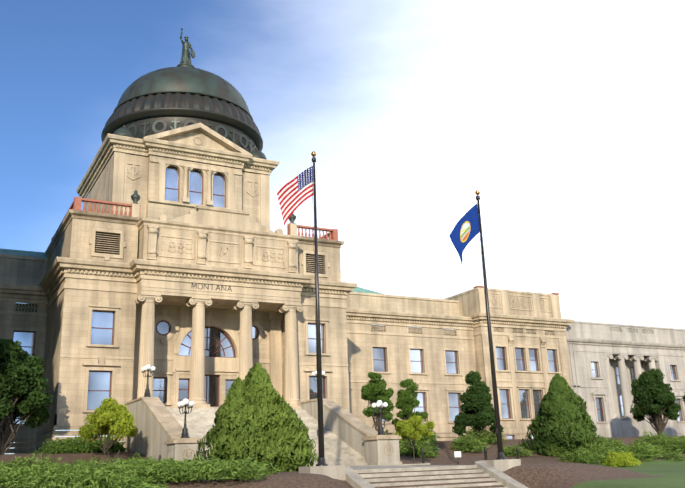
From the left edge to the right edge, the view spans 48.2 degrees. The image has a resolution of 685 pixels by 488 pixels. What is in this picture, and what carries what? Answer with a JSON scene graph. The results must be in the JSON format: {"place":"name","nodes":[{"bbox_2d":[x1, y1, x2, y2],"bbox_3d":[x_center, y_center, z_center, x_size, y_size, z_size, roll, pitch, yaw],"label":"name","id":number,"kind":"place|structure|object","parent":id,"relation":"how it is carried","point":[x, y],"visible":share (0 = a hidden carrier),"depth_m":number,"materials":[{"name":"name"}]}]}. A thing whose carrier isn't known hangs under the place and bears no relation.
{"place":"outdoors","nodes":[
{"label":"outdoors","id":0,"kind":"place"},
{"bbox_2d":[0,436,684,487],"bbox_3d":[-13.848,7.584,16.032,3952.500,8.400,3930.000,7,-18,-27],"label":"ground","id":1,"kind":"structure","parent":0,"point":[538,470],"depth_m":34.52,"materials":[{"name":"brown soil"}]},
{"bbox_2d":[0,338,52,454],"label":"dark tree","id":2,"kind":"object","parent":1,"relation":"on","point":[22,379],"visible":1,"depth_m":49.36,"materials":[{"name":"green plant"}]},
{"bbox_2d":[38,434,126,453],"bbox_3d":[-17.188,13.369,51.171,5.560,1.364,4.580,7,-18,-27],"label":"foundation shrub","id":3,"kind":"object","parent":1,"relation":"on","point":[75,445],"visible":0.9,"depth_m":50.36,"materials":[{"name":"green plant"}]},
{"bbox_2d":[78,397,137,460],"bbox_3d":[-14.170,11.483,46.808,3.470,4.142,4.807,7,-18,-27],"label":"yellow shrub","id":4,"kind":"object","parent":1,"relation":"on","point":[110,417],"visible":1,"depth_m":46.07,"materials":[{"name":"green plant"}]},
{"bbox_2d":[0,450,280,487],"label":"hedge","id":5,"kind":"object","parent":1,"relation":"on","point":[139,472],"visible":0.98,"depth_m":26.81,"materials":[{"name":"green plant"}]},
{"bbox_2d":[15,63,357,453],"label":"capitol","id":6,"kind":"structure","parent":1,"relation":"on","point":[180,266],"depth_m":61.66,"materials":[{"name":"stone"}]},
{"bbox_2d":[180,28,194,63],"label":"montana statue","id":7,"kind":"object","parent":6,"relation":"on","point":[186,52],"visible":0.81,"depth_m":79.31,"materials":[{"name":"green metal"}]},
{"bbox_2d":[194,363,318,471],"bbox_3d":[-4.230,8.613,37.633,5.990,5.588,5.615,7,-18,-27],"label":"conifer","id":8,"kind":"object","parent":1,"relation":"on","point":[256,415],"visible":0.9,"depth_m":36.27,"materials":[{"name":"green plant"}]},
{"bbox_2d":[123,397,401,465],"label":"grand stairs","id":9,"kind":"structure","parent":1,"relation":"on","point":[350,439],"depth_m":50.36,"materials":[{"name":"stone"}]},
{"bbox_2d":[141,364,155,396],"bbox_3d":[-13.272,9.330,52.222,0.877,2.260,0.877,7,-18,-27],"label":"lamp post","id":10,"kind":"object","parent":9,"relation":"on","point":[147,367],"visible":0.94,"depth_m":52.18,"materials":[{"name":"white glass"}]},
{"bbox_2d":[177,398,194,437],"bbox_3d":[-9.004,9.993,43.902,0.877,2.260,0.877,7,-18,-27],"label":"lamp post","id":11,"kind":"object","parent":9,"relation":"on","point":[185,402],"visible":1,"depth_m":43.86,"materials":[{"name":"grey metal"}]},
{"bbox_2d":[312,370,324,397],"bbox_3d":[-1.808,10.649,58.208,0.877,2.260,0.877,7,-18,-27],"label":"lamp post","id":12,"kind":"object","parent":9,"relation":"on","point":[315,373],"visible":0.33,"depth_m":58.23,"materials":[{"name":"white glass"}]},
{"bbox_2d":[371,400,387,434],"bbox_3d":[2.460,11.311,49.889,0.877,2.260,0.877,7,-18,-27],"label":"lamp post","id":13,"kind":"object","parent":9,"relation":"on","point":[379,404],"visible":0.98,"depth_m":49.86,"materials":[{"name":"grey metal"}]},
{"bbox_2d":[158,446,519,462],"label":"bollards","id":14,"kind":"object","parent":1,"relation":"on","point":[457,453],"visible":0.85,"depth_m":48.50,"materials":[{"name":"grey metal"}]},
{"bbox_2d":[0,248,684,453],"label":"capitol wings","id":15,"kind":"object","parent":1,"relation":"on","point":[539,342],"visible":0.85,"depth_m":81.77},
{"bbox_2d":[361,372,394,430],"bbox_3d":[2.724,12.865,58.527,2.572,6.207,2.856,-3,-16,2],"label":"tree","id":16,"kind":"object","parent":1,"relation":"on","point":[373,390],"visible":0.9,"depth_m":58.34,"materials":[{"name":"green plant"}]},
{"bbox_2d":[392,379,428,446],"bbox_3d":[5.350,13.557,60.523,2.862,5.762,2.616,7,-18,-27],"label":"tree","id":17,"kind":"object","parent":1,"relation":"on","point":[407,402],"visible":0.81,"depth_m":60.44,"materials":[{"name":"green plant"}]},
{"bbox_2d":[297,459,527,487],"bbox_3d":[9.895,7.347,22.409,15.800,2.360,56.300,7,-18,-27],"label":"stairs","id":18,"kind":"structure","parent":1,"relation":"on","point":[492,469],"depth_m":33.27,"materials":[{"name":"stone"}]},
{"bbox_2d":[311,151,327,465],"bbox_3d":[-1.098,2.449,33.682,0.520,14.055,0.520,7,-18,-27],"label":"flagpole","id":19,"kind":"object","parent":18,"relation":"on","point":[321,458],"visible":1,"depth_m":33.09,"materials":[{"name":"brown metal"}]},
{"bbox_2d":[277,166,312,224],"bbox_3d":[-2.116,-2.266,34.641,1.706,2.969,0.307,2,-17,-14],"label":"us flag","id":20,"kind":"object","parent":19,"relation":"attached to","point":[294,194],"visible":1,"depth_m":34.63,"materials":[{"name":"multicoloured fabric"}]},
{"bbox_2d":[475,190,506,459],"bbox_3d":[7.225,3.677,37.885,0.520,13.455,0.520,7,-18,-27],"label":"flagpole","id":21,"kind":"object","parent":18,"relation":"on","point":[500,454],"visible":1,"depth_m":37.33,"materials":[{"name":"brown metal"}]},
{"bbox_2d":[449,204,479,263],"bbox_3d":[6.233,-0.554,38.666,1.735,3.398,0.346,4,-17,-19],"label":"flag","id":22,"kind":"object","parent":21,"relation":"attached to","point":[465,232],"visible":0.98,"depth_m":38.78,"materials":[{"name":"blue fabric"}]},
{"bbox_2d":[393,415,434,463],"bbox_3d":[4.730,13.357,51.769,2.588,3.550,2.869,7,-18,-27],"label":"small tree","id":23,"kind":"object","parent":1,"relation":"on","point":[414,428],"visible":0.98,"depth_m":51.47,"materials":[{"name":"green plant"}]},
{"bbox_2d":[452,371,503,438],"bbox_3d":[11.434,13.981,65.420,3.915,6.374,3.987,-12,-19,32],"label":"tree","id":24,"kind":"object","parent":1,"relation":"on","point":[477,407],"visible":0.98,"depth_m":64.72,"materials":[{"name":"green plant"}]},
{"bbox_2d":[384,427,684,463],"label":"shrub bed","id":25,"kind":"object","parent":1,"relation":"on","point":[648,447],"visible":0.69,"depth_m":61.14,"materials":[{"name":"green plant"}]},
{"bbox_2d":[519,373,603,456],"bbox_3d":[18.603,14.340,63.827,6.201,7.128,6.562,7,-18,-27],"label":"conifer","id":26,"kind":"object","parent":1,"relation":"on","point":[560,411],"visible":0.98,"depth_m":62.55,"materials":[{"name":"green plant"}]},
{"bbox_2d":[602,451,641,466],"bbox_3d":[20.977,16.037,57.299,3.663,1.181,2.960,7,-18,-27],"label":"yellow flower shrub","id":27,"kind":"object","parent":1,"relation":"on","point":[619,460],"visible":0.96,"depth_m":56.50,"materials":[{"name":"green plant"}]},
{"bbox_2d":[630,368,681,435],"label":"tree","id":28,"kind":"object","parent":1,"relation":"on","point":[653,395],"visible":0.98,"depth_m":78.11,"materials":[{"name":"green plant"}]},
{"bbox_2d":[0,0,684,453],"label":"sky","id":29,"kind":"structure","parent":0,"point":[566,118],"materials":[{"name":"white"}]}
]}

